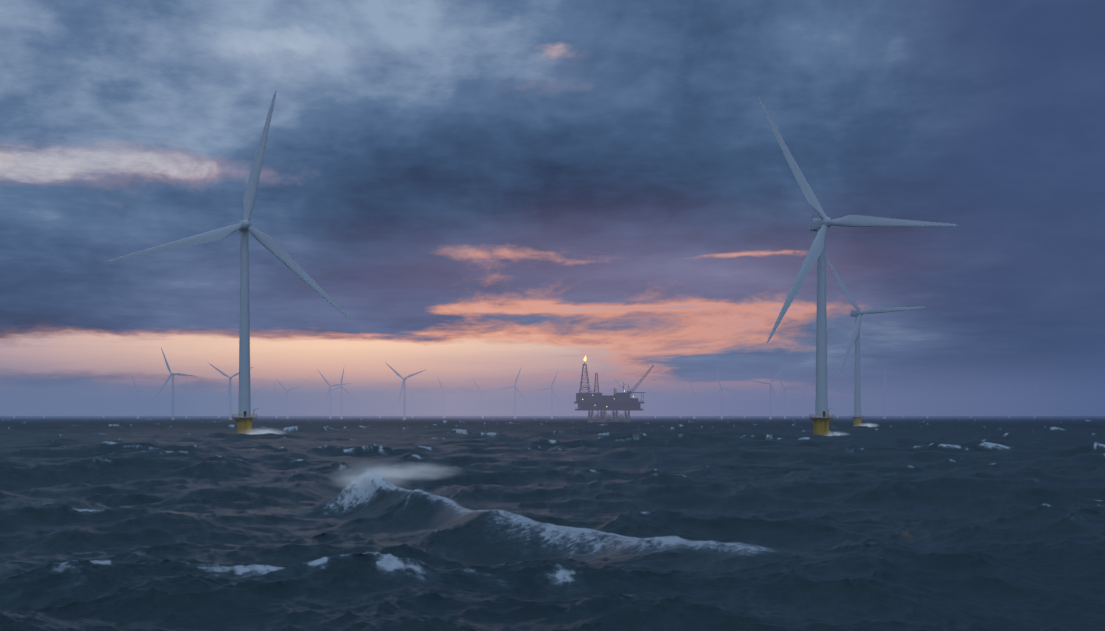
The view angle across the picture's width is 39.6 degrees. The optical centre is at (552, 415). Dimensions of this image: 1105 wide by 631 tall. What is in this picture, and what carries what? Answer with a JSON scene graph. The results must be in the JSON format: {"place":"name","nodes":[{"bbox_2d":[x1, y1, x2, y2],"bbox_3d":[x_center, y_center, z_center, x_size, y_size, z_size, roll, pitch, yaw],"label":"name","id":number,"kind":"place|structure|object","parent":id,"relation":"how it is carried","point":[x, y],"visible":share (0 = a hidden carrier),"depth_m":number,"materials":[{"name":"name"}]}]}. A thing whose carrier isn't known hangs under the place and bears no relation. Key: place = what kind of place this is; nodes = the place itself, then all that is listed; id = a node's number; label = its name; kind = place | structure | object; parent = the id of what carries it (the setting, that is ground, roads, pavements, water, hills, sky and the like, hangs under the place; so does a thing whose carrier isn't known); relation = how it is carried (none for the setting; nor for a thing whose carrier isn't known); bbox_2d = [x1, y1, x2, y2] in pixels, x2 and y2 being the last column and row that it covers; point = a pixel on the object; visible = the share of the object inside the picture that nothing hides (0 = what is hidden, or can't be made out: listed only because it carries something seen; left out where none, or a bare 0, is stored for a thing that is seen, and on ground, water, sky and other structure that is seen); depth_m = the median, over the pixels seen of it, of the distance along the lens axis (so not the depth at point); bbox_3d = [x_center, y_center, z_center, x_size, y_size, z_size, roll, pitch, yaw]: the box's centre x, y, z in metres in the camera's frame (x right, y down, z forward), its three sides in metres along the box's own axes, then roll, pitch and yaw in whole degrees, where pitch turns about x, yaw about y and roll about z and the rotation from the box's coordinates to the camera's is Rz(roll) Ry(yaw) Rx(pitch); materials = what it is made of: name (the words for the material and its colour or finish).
{"place":"outdoors","nodes":[
{"label":"outdoors","id":0,"kind":"place"},
{"bbox_2d":[0,416,1104,630],"bbox_3d":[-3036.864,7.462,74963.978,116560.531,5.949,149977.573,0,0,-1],"label":"sea","id":1,"kind":"structure","parent":0,"point":[635,523],"depth_m":110.67,"materials":[{"name":"liquid"}]},
{"bbox_2d":[33,391,49,417],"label":"turbine","id":2,"kind":"object","parent":1,"relation":"in","point":[43,402],"visible":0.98,"depth_m":5992.22,"materials":[{"name":"metal"}]},
{"bbox_2d":[128,376,149,418],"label":"turbine","id":3,"kind":"object","parent":1,"relation":"in","point":[138,391],"visible":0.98,"depth_m":4443.88,"materials":[{"name":"metal"}]},
{"bbox_2d":[154,348,193,419],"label":"turbine","id":4,"kind":"object","parent":1,"relation":"in","point":[165,383],"visible":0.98,"depth_m":2666.49,"materials":[{"name":"metal"}]},
{"bbox_2d":[175,383,195,417],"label":"turbine","id":5,"kind":"object","parent":1,"relation":"in","point":[186,399],"visible":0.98,"depth_m":5218.03,"materials":[{"name":"metal"}]},
{"bbox_2d":[208,388,226,417],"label":"turbine","id":6,"kind":"object","parent":1,"relation":"in","point":[218,401],"visible":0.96,"depth_m":5458.23,"materials":[{"name":"metal"}]},
{"bbox_2d":[105,91,350,433],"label":"turbine","id":7,"kind":"object","parent":1,"relation":"in","point":[244,420],"visible":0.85,"depth_m":583.99,"materials":[{"name":"metal"}]},
{"bbox_2d":[209,363,251,419],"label":"turbine","id":8,"kind":"object","parent":1,"relation":"in","point":[229,396],"visible":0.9,"depth_m":2926.79,"materials":[{"name":"metal"}]},
{"bbox_2d":[250,387,264,417],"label":"turbine","id":9,"kind":"object","parent":1,"relation":"in","point":[254,398],"visible":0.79,"depth_m":4805.91,"materials":[{"name":"metal"}]},
{"bbox_2d":[266,383,285,417],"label":"turbine","id":10,"kind":"object","parent":1,"relation":"in","point":[276,400],"visible":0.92,"depth_m":5463.21,"materials":[{"name":"metal"}]},
{"bbox_2d":[275,378,301,418],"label":"turbine","id":11,"kind":"object","parent":1,"relation":"in","point":[287,391],"visible":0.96,"depth_m":4452.10,"materials":[{"name":"metal"}]},
{"bbox_2d":[317,369,350,418],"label":"turbine","id":12,"kind":"object","parent":1,"relation":"in","point":[330,386],"visible":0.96,"depth_m":3758.24,"materials":[{"name":"metal"}]},
{"bbox_2d":[323,369,355,418],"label":"turbine","id":13,"kind":"object","parent":1,"relation":"in","point":[341,416],"visible":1,"depth_m":3816.94,"materials":[{"name":"metal"}]},
{"bbox_2d":[370,388,388,417],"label":"turbine","id":14,"kind":"object","parent":1,"relation":"in","point":[379,402],"visible":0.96,"depth_m":5472.08,"materials":[{"name":"metal"}]},
{"bbox_2d":[385,362,424,419],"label":"turbine","id":15,"kind":"object","parent":1,"relation":"in","point":[404,404],"visible":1,"depth_m":3009.09,"materials":[{"name":"metal"}]},
{"bbox_2d":[405,386,423,417],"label":"turbine","id":16,"kind":"object","parent":1,"relation":"in","point":[412,399],"visible":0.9,"depth_m":5235.42,"materials":[{"name":"metal"}]},
{"bbox_2d":[434,379,459,417],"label":"turbine","id":17,"kind":"object","parent":1,"relation":"in","point":[443,399],"visible":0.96,"depth_m":4632.50,"materials":[{"name":"metal"}]},
{"bbox_2d":[472,379,495,417],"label":"turbine","id":18,"kind":"object","parent":1,"relation":"in","point":[482,397],"visible":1,"depth_m":4725.32,"materials":[{"name":"metal"}]},
{"bbox_2d":[496,366,525,418],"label":"turbine","id":19,"kind":"object","parent":1,"relation":"in","point":[515,388],"visible":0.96,"depth_m":3767.67,"materials":[{"name":"metal"}]},
{"bbox_2d":[537,372,559,418],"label":"turbine","id":20,"kind":"object","parent":1,"relation":"in","point":[551,388],"visible":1,"depth_m":4020.97,"materials":[{"name":"metal"}]},
{"bbox_2d":[574,356,653,422],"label":"production platform","id":21,"kind":"structure","parent":1,"relation":"in","point":[588,401],"depth_m":1739.86,"materials":[{"name":"metal"}]},
{"bbox_2d":[615,380,640,417],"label":"turbine","id":22,"kind":"object","parent":1,"relation":"in","point":[625,390],"visible":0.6,"depth_m":4470.91,"materials":[{"name":"metal"}]},
{"bbox_2d":[667,387,686,417],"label":"turbine","id":23,"kind":"object","parent":1,"relation":"in","point":[680,401],"visible":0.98,"depth_m":5754.39,"materials":[{"name":"metal"}]},
{"bbox_2d":[685,379,708,418],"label":"turbine","id":24,"kind":"object","parent":1,"relation":"in","point":[694,399],"visible":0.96,"depth_m":4833.99,"materials":[{"name":"metal"}]},
{"bbox_2d":[709,372,736,418],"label":"turbine","id":25,"kind":"object","parent":1,"relation":"in","point":[721,396],"visible":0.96,"depth_m":4030.00,"materials":[{"name":"metal"}]},
{"bbox_2d":[732,387,755,417],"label":"turbine","id":26,"kind":"object","parent":1,"relation":"in","point":[744,400],"visible":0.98,"depth_m":5495.53,"materials":[{"name":"metal"}]},
{"bbox_2d":[750,367,783,418],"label":"turbine","id":27,"kind":"object","parent":1,"relation":"in","point":[772,388],"visible":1,"depth_m":3455.18,"materials":[{"name":"metal"}]},
{"bbox_2d":[775,373,801,418],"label":"turbine","id":28,"kind":"object","parent":1,"relation":"in","point":[784,391],"visible":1,"depth_m":4101.71,"materials":[{"name":"metal"}]},
{"bbox_2d":[793,383,809,417],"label":"turbine","id":29,"kind":"object","parent":1,"relation":"in","point":[803,401],"visible":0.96,"depth_m":5150.43,"materials":[{"name":"metal"}]},
{"bbox_2d":[828,390,842,417],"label":"turbine","id":30,"kind":"object","parent":1,"relation":"in","point":[837,401],"visible":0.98,"depth_m":5766.77,"materials":[{"name":"metal"}]},
{"bbox_2d":[758,96,958,435],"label":"turbine","id":31,"kind":"object","parent":1,"relation":"in","point":[821,418],"visible":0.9,"depth_m":577.05,"materials":[{"name":"metal"}]},
{"bbox_2d":[826,257,927,426],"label":"turbine","id":32,"kind":"object","parent":1,"relation":"in","point":[858,313],"visible":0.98,"depth_m":1079.56,"materials":[{"name":"metal"}]},
{"bbox_2d":[868,369,899,418],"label":"turbine","id":33,"kind":"object","parent":1,"relation":"in","point":[884,393],"visible":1,"depth_m":4036.87,"materials":[{"name":"metal"}]},
{"bbox_2d":[961,391,978,417],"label":"turbine","id":34,"kind":"object","parent":1,"relation":"in","point":[970,402],"visible":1,"depth_m":6066.05,"materials":[{"name":"metal"}]},
{"bbox_2d":[997,385,1017,417],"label":"turbine","id":35,"kind":"object","parent":1,"relation":"in","point":[1009,401],"visible":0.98,"depth_m":5644.92,"materials":[{"name":"metal"}]},
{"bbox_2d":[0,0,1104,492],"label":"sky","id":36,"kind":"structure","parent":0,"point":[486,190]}
]}

